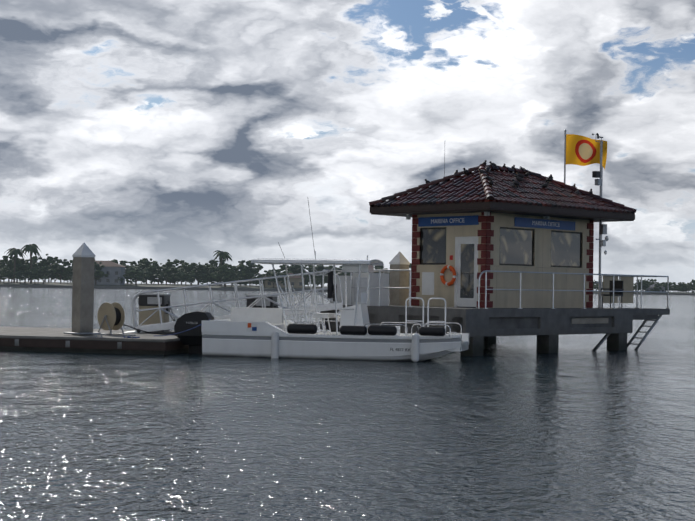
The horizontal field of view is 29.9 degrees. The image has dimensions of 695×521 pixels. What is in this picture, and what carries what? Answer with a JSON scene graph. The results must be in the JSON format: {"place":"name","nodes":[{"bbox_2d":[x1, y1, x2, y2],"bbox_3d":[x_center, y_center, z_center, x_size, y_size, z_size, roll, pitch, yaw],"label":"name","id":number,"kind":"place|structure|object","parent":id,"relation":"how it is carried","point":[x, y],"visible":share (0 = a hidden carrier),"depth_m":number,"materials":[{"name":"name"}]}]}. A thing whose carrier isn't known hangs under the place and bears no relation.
{"place":"outdoors","nodes":[
{"label":"outdoors","id":0,"kind":"place"},
{"bbox_2d":[0,281,389,291],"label":"land","id":1,"kind":"structure","parent":0,"point":[125,286],"depth_m":483.36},
{"bbox_2d":[0,267,12,282],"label":"tree","id":2,"kind":"object","parent":1,"relation":"on","point":[5,275],"visible":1,"depth_m":478.32,"materials":[{"name":"green plant"}]},
{"bbox_2d":[4,265,13,282],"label":"tree","id":3,"kind":"object","parent":1,"relation":"on","point":[11,276],"visible":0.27,"depth_m":493.02,"materials":[{"name":"green plant"}]},
{"bbox_2d":[0,256,21,281],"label":"tree","id":4,"kind":"object","parent":1,"relation":"on","point":[5,259],"visible":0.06,"depth_m":514.46,"materials":[{"name":"green plant"}]},
{"bbox_2d":[1,257,26,282],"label":"tree","id":5,"kind":"object","parent":1,"relation":"on","point":[11,262],"visible":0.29,"depth_m":492.79,"materials":[{"name":"green plant"}]},
{"bbox_2d":[7,248,26,282],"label":"palm","id":6,"kind":"object","parent":1,"relation":"on","point":[15,252],"visible":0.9,"depth_m":488.89,"materials":[{"name":"green plant"}]},
{"bbox_2d":[13,270,28,283],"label":"tree","id":7,"kind":"object","parent":1,"relation":"on","point":[18,276],"visible":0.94,"depth_m":475.59,"materials":[{"name":"green plant"}]},
{"bbox_2d":[16,259,37,282],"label":"tree","id":8,"kind":"object","parent":1,"relation":"on","point":[27,266],"visible":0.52,"depth_m":492.12,"materials":[{"name":"green plant"}]},
{"bbox_2d":[23,269,37,283],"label":"tree","id":9,"kind":"object","parent":1,"relation":"on","point":[30,276],"visible":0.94,"depth_m":475.98,"materials":[{"name":"green plant"}]},
{"bbox_2d":[19,244,42,282],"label":"palm","id":10,"kind":"object","parent":1,"relation":"on","point":[31,248],"visible":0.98,"depth_m":488.46,"materials":[{"name":"green plant"}]},
{"bbox_2d":[28,268,41,283],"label":"tree","id":11,"kind":"object","parent":1,"relation":"on","point":[32,269],"visible":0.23,"depth_m":481.61,"materials":[{"name":"green plant"}]},
{"bbox_2d":[29,254,57,281],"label":"tree","id":12,"kind":"object","parent":1,"relation":"on","point":[34,258],"visible":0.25,"depth_m":525.71,"materials":[{"name":"green plant"}]},
{"bbox_2d":[34,266,53,283],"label":"tree","id":13,"kind":"object","parent":1,"relation":"on","point":[42,276],"visible":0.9,"depth_m":479.23,"materials":[{"name":"green plant"}]},
{"bbox_2d":[36,259,59,282],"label":"tree","id":14,"kind":"object","parent":1,"relation":"on","point":[44,262],"visible":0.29,"depth_m":523.54,"materials":[{"name":"green plant"}]},
{"bbox_2d":[45,268,63,282],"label":"tree","id":15,"kind":"object","parent":1,"relation":"on","point":[53,276],"visible":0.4,"depth_m":520.04,"materials":[{"name":"green plant"}]},
{"bbox_2d":[49,259,71,283],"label":"tree","id":16,"kind":"object","parent":1,"relation":"on","point":[63,270],"visible":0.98,"depth_m":496.48,"materials":[{"name":"green plant"}]},
{"bbox_2d":[62,271,72,283],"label":"tree","id":17,"kind":"object","parent":1,"relation":"on","point":[66,278],"visible":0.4,"depth_m":500.57,"materials":[{"name":"green plant"}]},
{"bbox_2d":[94,262,107,284],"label":"tree","id":18,"kind":"object","parent":1,"relation":"on","point":[98,274],"visible":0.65,"depth_m":484.46,"materials":[{"name":"green plant"}]},
{"bbox_2d":[94,261,124,284],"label":"shore house","id":19,"kind":"structure","parent":1,"relation":"on","point":[113,271],"depth_m":487.36,"materials":[{"name":"concrete"}]},
{"bbox_2d":[111,259,127,267],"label":"tree","id":20,"kind":"object","parent":1,"relation":"on","point":[116,261],"visible":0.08,"depth_m":509.07,"materials":[{"name":"green plant"}]},
{"bbox_2d":[119,260,136,283],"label":"tree","id":21,"kind":"object","parent":1,"relation":"on","point":[131,263],"visible":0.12,"depth_m":536.75,"materials":[{"name":"green plant"}]},
{"bbox_2d":[125,278,135,283],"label":"tree","id":22,"kind":"object","parent":1,"relation":"on","point":[129,281],"visible":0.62,"depth_m":484.46,"materials":[{"name":"green plant"}]},
{"bbox_2d":[123,267,149,285],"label":"tree","id":23,"kind":"object","parent":1,"relation":"on","point":[135,274],"visible":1,"depth_m":481.75,"materials":[{"name":"green plant"}]},
{"bbox_2d":[125,263,152,283],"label":"tree","id":24,"kind":"object","parent":1,"relation":"on","point":[148,268],"visible":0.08,"depth_m":512.87,"materials":[{"name":"green plant"}]},
{"bbox_2d":[138,268,149,284],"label":"tree","id":25,"kind":"object","parent":1,"relation":"on","point":[144,279],"visible":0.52,"depth_m":500.81,"materials":[{"name":"green plant"}]},
{"bbox_2d":[135,258,157,283],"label":"tree","id":26,"kind":"object","parent":1,"relation":"on","point":[144,261],"visible":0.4,"depth_m":533.24,"materials":[{"name":"green plant"}]},
{"bbox_2d":[147,263,168,283],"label":"tree","id":27,"kind":"object","parent":1,"relation":"on","point":[153,268],"visible":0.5,"depth_m":523.92,"materials":[{"name":"green plant"}]},
{"bbox_2d":[153,265,179,284],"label":"tree","id":28,"kind":"object","parent":1,"relation":"on","point":[168,275],"visible":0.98,"depth_m":512.57,"materials":[{"name":"green plant"}]},
{"bbox_2d":[168,273,177,283],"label":"tree","id":29,"kind":"object","parent":1,"relation":"on","point":[172,280],"visible":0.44,"depth_m":524.50,"materials":[{"name":"green plant"}]},
{"bbox_2d":[161,259,186,283],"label":"tree","id":30,"kind":"object","parent":1,"relation":"on","point":[175,261],"visible":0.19,"depth_m":541.09,"materials":[{"name":"green plant"}]},
{"bbox_2d":[168,265,195,284],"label":"tree","id":31,"kind":"object","parent":1,"relation":"on","point":[181,269],"visible":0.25,"depth_m":530.68,"materials":[{"name":"green plant"}]},
{"bbox_2d":[174,271,196,284],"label":"tree","id":32,"kind":"object","parent":1,"relation":"on","point":[184,275],"visible":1,"depth_m":508.17,"materials":[{"name":"green plant"}]},
{"bbox_2d":[182,263,197,284],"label":"tree","id":33,"kind":"object","parent":1,"relation":"on","point":[193,264],"visible":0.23,"depth_m":531.33,"materials":[{"name":"green plant"}]},
{"bbox_2d":[187,262,209,284],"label":"tree","id":34,"kind":"object","parent":1,"relation":"on","point":[190,268],"visible":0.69,"depth_m":515.73,"materials":[{"name":"green plant"}]},
{"bbox_2d":[198,276,207,284],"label":"tree","id":35,"kind":"object","parent":1,"relation":"on","point":[203,278],"visible":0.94,"depth_m":512.79,"materials":[{"name":"green plant"}]},
{"bbox_2d":[197,264,214,283],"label":"tree","id":36,"kind":"object","parent":1,"relation":"on","point":[210,270],"visible":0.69,"depth_m":515.80,"materials":[{"name":"green plant"}]},
{"bbox_2d":[205,260,228,282],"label":"tree","id":37,"kind":"object","parent":1,"relation":"on","point":[216,261],"visible":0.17,"depth_m":536.76,"materials":[{"name":"green plant"}]},
{"bbox_2d":[210,250,233,285],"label":"palm","id":38,"kind":"object","parent":1,"relation":"on","point":[222,255],"visible":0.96,"depth_m":511.69,"materials":[{"name":"green plant"}]},
{"bbox_2d":[210,264,235,286],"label":"tree","id":39,"kind":"object","parent":1,"relation":"on","point":[215,275],"visible":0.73,"depth_m":490.34,"materials":[{"name":"green plant"}]},
{"bbox_2d":[215,268,235,286],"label":"tree","id":40,"kind":"object","parent":1,"relation":"on","point":[224,273],"visible":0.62,"depth_m":489.10,"materials":[{"name":"green plant"}]},
{"bbox_2d":[225,272,238,286],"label":"tree","id":41,"kind":"object","parent":1,"relation":"on","point":[230,276],"visible":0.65,"depth_m":488.97,"materials":[{"name":"green plant"}]},
{"bbox_2d":[231,266,241,284],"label":"tree","id":42,"kind":"object","parent":1,"relation":"on","point":[236,270],"visible":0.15,"depth_m":538.19,"materials":[{"name":"green plant"}]},
{"bbox_2d":[236,260,258,279],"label":"tree","id":43,"kind":"object","parent":1,"relation":"on","point":[243,262],"visible":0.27,"depth_m":549.22,"materials":[{"name":"green plant"}]},
{"bbox_2d":[238,262,262,286],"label":"tree","id":44,"kind":"object","parent":1,"relation":"on","point":[243,268],"visible":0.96,"depth_m":509.01,"materials":[{"name":"green plant"}]},
{"bbox_2d":[263,269,284,287],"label":"tree","id":45,"kind":"object","parent":1,"relation":"on","point":[269,274],"visible":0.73,"depth_m":494.93,"materials":[{"name":"green plant"}]},
{"bbox_2d":[266,269,288,280],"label":"tree","id":46,"kind":"object","parent":1,"relation":"on","point":[285,273],"visible":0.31,"depth_m":499.95,"materials":[{"name":"green plant"}]},
{"bbox_2d":[263,273,303,287],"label":"shore house","id":47,"kind":"structure","parent":1,"relation":"on","point":[295,281],"depth_m":501.47,"materials":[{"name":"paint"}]},
{"bbox_2d":[279,265,306,277],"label":"tree","id":48,"kind":"object","parent":1,"relation":"on","point":[282,267],"visible":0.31,"depth_m":541.98,"materials":[{"name":"green plant"}]},
{"bbox_2d":[285,265,305,276],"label":"tree","id":49,"kind":"object","parent":1,"relation":"on","point":[296,270],"visible":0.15,"depth_m":545.09,"materials":[{"name":"green plant"}]},
{"bbox_2d":[303,265,323,286],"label":"tree","id":50,"kind":"object","parent":1,"relation":"on","point":[309,266],"visible":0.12,"depth_m":547.43,"materials":[{"name":"green plant"}]},
{"bbox_2d":[303,271,325,281],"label":"tree","id":51,"kind":"object","parent":1,"relation":"on","point":[319,277],"visible":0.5,"depth_m":528.57,"materials":[{"name":"green plant"}]},
{"bbox_2d":[311,278,321,285],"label":"tree","id":52,"kind":"object","parent":1,"relation":"on","point":[318,282],"visible":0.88,"depth_m":504.04,"materials":[{"name":"green plant"}]},
{"bbox_2d":[307,265,336,286],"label":"tree","id":53,"kind":"object","parent":1,"relation":"on","point":[319,267],"visible":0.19,"depth_m":538.45,"materials":[{"name":"green plant"}]},
{"bbox_2d":[324,265,337,280],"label":"tree","id":54,"kind":"object","parent":1,"relation":"on","point":[330,266],"visible":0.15,"depth_m":529.67,"materials":[{"name":"green plant"}]},
{"bbox_2d":[325,266,349,279],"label":"tree","id":55,"kind":"object","parent":1,"relation":"on","point":[340,274],"visible":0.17,"depth_m":504.66,"materials":[{"name":"green plant"}]},
{"bbox_2d":[374,267,387,272],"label":"tree","id":56,"kind":"object","parent":1,"relation":"on","point":[377,268],"visible":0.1,"depth_m":528.82,"materials":[{"name":"green plant"}]},
{"bbox_2d":[251,202,383,334],"bbox_3d":[-0.789,0.311,35.002,3.244,3.996,1.804,1,-1,13],"label":"canopy","id":57,"kind":"object","parent":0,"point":[367,265],"visible":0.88,"depth_m":34.46,"materials":[{"name":"white metal"}]},
{"bbox_2d":[0,287,694,520],"bbox_3d":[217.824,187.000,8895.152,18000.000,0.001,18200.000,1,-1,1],"label":"water","id":58,"kind":"structure","parent":0,"point":[519,428],"depth_m":17.15,"materials":[{"name":"grey liquid"}]},
{"bbox_2d":[63,243,100,335],"bbox_3d":[-7.410,1.750,36.447,0.780,4.520,0.780,2,-2,-44],"label":"dock piling","id":59,"kind":"object","parent":58,"relation":"in","point":[83,255],"visible":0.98,"depth_m":36.31,"materials":[{"name":"concrete"}]},
{"bbox_2d":[0,327,188,354],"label":"floating dock","id":60,"kind":"object","parent":58,"relation":"on","point":[36,339],"visible":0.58,"depth_m":35.23,"materials":[{"name":"concrete"}]},
{"bbox_2d":[122,334,139,337],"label":"dock rope coils","id":61,"kind":"object","parent":60,"relation":"on","point":[127,335],"visible":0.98,"depth_m":35.01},
{"bbox_2d":[97,302,168,334],"bbox_3d":[-5.995,1.668,37.013,2.368,0.929,0.740,1,-1,9],"label":"hose reel","id":62,"kind":"object","parent":60,"relation":"on","point":[110,317],"visible":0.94,"depth_m":37.05,"materials":[{"name":"beige"}]},
{"bbox_2d":[138,293,175,331],"bbox_3d":[-5.874,1.611,40.484,1.176,1.170,0.540,1,-1,13],"label":"fuel pump","id":63,"kind":"object","parent":60,"relation":"on","point":[147,300],"visible":0.75,"depth_m":40.31,"materials":[{"name":"metal"}]},
{"bbox_2d":[124,270,342,332],"bbox_3d":[-3.506,1.256,39.399,6.668,2.000,1.200,1,-1,-7],"label":"gangway","id":64,"kind":"object","parent":60,"relation":"on","point":[170,325],"visible":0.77,"depth_m":38.98,"materials":[{"name":"metal"}]},
{"bbox_2d":[246,295,277,307],"bbox_3d":[-2.542,1.668,40.702,1.176,1.170,0.540,1,-1,13],"label":"fuel pump","id":65,"kind":"object","parent":60,"relation":"on","point":[268,303],"visible":0.19,"depth_m":40.51,"materials":[{"name":"metal"}]},
{"bbox_2d":[153,319,456,335],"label":"mooring lines","id":66,"kind":"object","parent":60,"relation":"on","point":[209,319],"visible":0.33,"depth_m":34.69,"materials":[{"name":"white fabric"}]},
{"bbox_2d":[201,319,469,360],"bbox_3d":[-0.260,2.215,34.828,6.850,1.132,2.414,1,-1,13],"label":"boat hull","id":67,"kind":"object","parent":58,"relation":"on","point":[226,337],"visible":0.88,"depth_m":33.82,"materials":[{"name":"white plastic"}]},
{"bbox_2d":[174,311,214,353],"bbox_3d":[-3.844,2.466,35.656,1.740,2.149,0.662,1,-1,13],"label":"outboard engine","id":68,"kind":"object","parent":67,"relation":"attached to","point":[192,338],"visible":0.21,"depth_m":35.55,"materials":[{"name":"black plastic"}]},
{"bbox_2d":[231,271,399,335],"bbox_3d":[-0.426,1.300,34.907,6.030,2.024,1.930,1,-1,13],"label":"boat console","id":69,"kind":"object","parent":67,"relation":"on","point":[276,315],"visible":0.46,"depth_m":34.75,"materials":[{"name":"white plastic"}]},
{"bbox_2d":[271,324,445,361],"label":"boat fenders","id":70,"kind":"object","parent":67,"relation":"attached to","point":[355,330],"visible":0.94,"depth_m":33.38,"materials":[{"name":"black rubber"}]},
{"bbox_2d":[293,297,461,337],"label":"skiff rails","id":71,"kind":"object","parent":67,"relation":"attached to","point":[416,321],"visible":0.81,"depth_m":34.90,"materials":[{"name":"silver metal"}]},
{"bbox_2d":[389,251,409,305],"bbox_3d":[1.610,1.975,41.023,0.780,4.540,0.780,2,-2,-44],"label":"dock piling","id":72,"kind":"object","parent":58,"relation":"in","point":[399,261],"visible":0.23,"depth_m":40.91,"materials":[{"name":"wood"}]},
{"bbox_2d":[331,330,626,355],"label":"pier pilings","id":73,"kind":"object","parent":58,"relation":"in","point":[550,343],"visible":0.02,"depth_m":39.14,"materials":[{"name":"concrete"}]},
{"bbox_2d":[0,0,694,291],"label":"sky","id":74,"kind":"structure","parent":0,"point":[188,131],"materials":[{"name":"white"}]},
{"bbox_2d":[320,305,669,336],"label":"platform slab","id":75,"kind":"structure","parent":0,"point":[476,322],"depth_m":38.53,"materials":[{"name":"grey concrete"}]},
{"bbox_2d":[330,273,388,305],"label":"utility cabinets","id":76,"kind":"object","parent":75,"relation":"on","point":[373,297],"visible":0.71,"depth_m":39.69,"materials":[{"name":"white metal"}]},
{"bbox_2d":[322,269,669,308],"bbox_3d":[4.949,0.942,41.987,10.250,1.091,6.000,2,-2,-44],"label":"platform railing","id":77,"kind":"object","parent":75,"relation":"on","point":[628,283],"visible":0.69,"depth_m":40.84,"materials":[{"name":"silver metal"}]},
{"bbox_2d":[369,164,636,307],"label":"marina office","id":78,"kind":"structure","parent":75,"relation":"on","point":[495,230],"depth_m":39.79,"materials":[{"name":"paint"}]},
{"bbox_2d":[431,218,463,222],"bbox_3d":[3.032,-1.203,39.492,0.004,0.133,1.358,2,-2,-44],"label":"sign text","id":79,"kind":"object","parent":78,"relation":"attached to","point":[444,221],"visible":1,"depth_m":39.52},
{"bbox_2d":[511,179,520,186],"bbox_3d":[5.149,-2.320,39.687,0.145,0.347,0.394,2,-2,-44],"label":"bird","id":80,"kind":"object","parent":78,"relation":"on","point":[516,183],"visible":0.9,"depth_m":39.65},
{"bbox_2d":[532,221,559,226],"bbox_3d":[6.153,-1.136,40.333,1.358,0.133,0.004,2,-2,-44],"label":"sign text","id":81,"kind":"object","parent":78,"relation":"attached to","point":[540,222],"visible":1,"depth_m":40.24},
{"bbox_2d":[564,130,565,183],"bbox_3d":[7.151,-1.397,43.061,0.200,5.880,0.160,2,-2,-44],"label":"flag pole","id":82,"kind":"object","parent":78,"relation":"attached to","point":[565,156],"visible":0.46,"depth_m":43.09,"materials":[{"name":"silver metal"}]},
{"bbox_2d":[566,134,606,168],"bbox_3d":[7.904,-3.575,42.985,1.386,1.204,0.359,0,-1,22],"label":"flag","id":83,"kind":"object","parent":82,"relation":"attached to","point":[582,150],"visible":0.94,"depth_m":42.98,"materials":[{"name":"fabric"}]},
{"bbox_2d":[592,133,608,307],"bbox_3d":[8.189,-1.277,42.143,0.408,5.635,1.122,0,-1,34],"label":"weather mast","id":84,"kind":"object","parent":75,"relation":"on","point":[602,227],"visible":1,"depth_m":42.08,"materials":[{"name":"grey metal"}]},
{"bbox_2d":[601,281,623,308],"bbox_3d":[8.537,1.094,42.020,0.500,0.900,0.540,2,-2,-44],"label":"deck chair","id":85,"kind":"object","parent":75,"relation":"on","point":[618,285],"visible":0.79,"depth_m":42.06,"materials":[{"name":"plastic"}]},
{"bbox_2d":[592,315,661,350],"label":"platform ladders","id":86,"kind":"object","parent":75,"relation":"attached to","point":[602,340],"visible":0.54,"depth_m":42.64,"materials":[{"name":"grey metal"}]},
{"bbox_2d":[593,292,694,294],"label":"land","id":87,"kind":"structure","parent":0,"point":[676,293],"depth_m":898.97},
{"bbox_2d":[638,281,649,292],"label":"tree","id":88,"kind":"object","parent":87,"relation":"on","point":[645,285],"visible":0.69,"depth_m":901.00,"materials":[{"name":"green plant"}]},
{"bbox_2d":[642,279,656,284],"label":"tree","id":89,"kind":"object","parent":87,"relation":"on","point":[650,281],"visible":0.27,"depth_m":948.99,"materials":[{"name":"green plant"}]},
{"bbox_2d":[646,284,665,292],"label":"shore house","id":90,"kind":"structure","parent":87,"relation":"on","point":[652,286],"depth_m":906.86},
{"bbox_2d":[653,283,661,290],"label":"tree","id":91,"kind":"object","parent":87,"relation":"on","point":[656,286],"visible":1,"depth_m":901.53,"materials":[{"name":"green plant"}]},
{"bbox_2d":[669,286,679,291],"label":"tree","id":92,"kind":"object","parent":87,"relation":"on","point":[673,289],"visible":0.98,"depth_m":906.99,"materials":[{"name":"green plant"}]},
{"bbox_2d":[676,282,685,289],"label":"tree","id":93,"kind":"object","parent":87,"relation":"on","point":[681,285],"visible":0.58,"depth_m":927.28,"materials":[{"name":"green plant"}]},
{"bbox_2d":[687,282,694,292],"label":"tree","id":94,"kind":"object","parent":87,"relation":"on","point":[689,288],"visible":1,"depth_m":909.38,"materials":[{"name":"green plant"}]}
]}

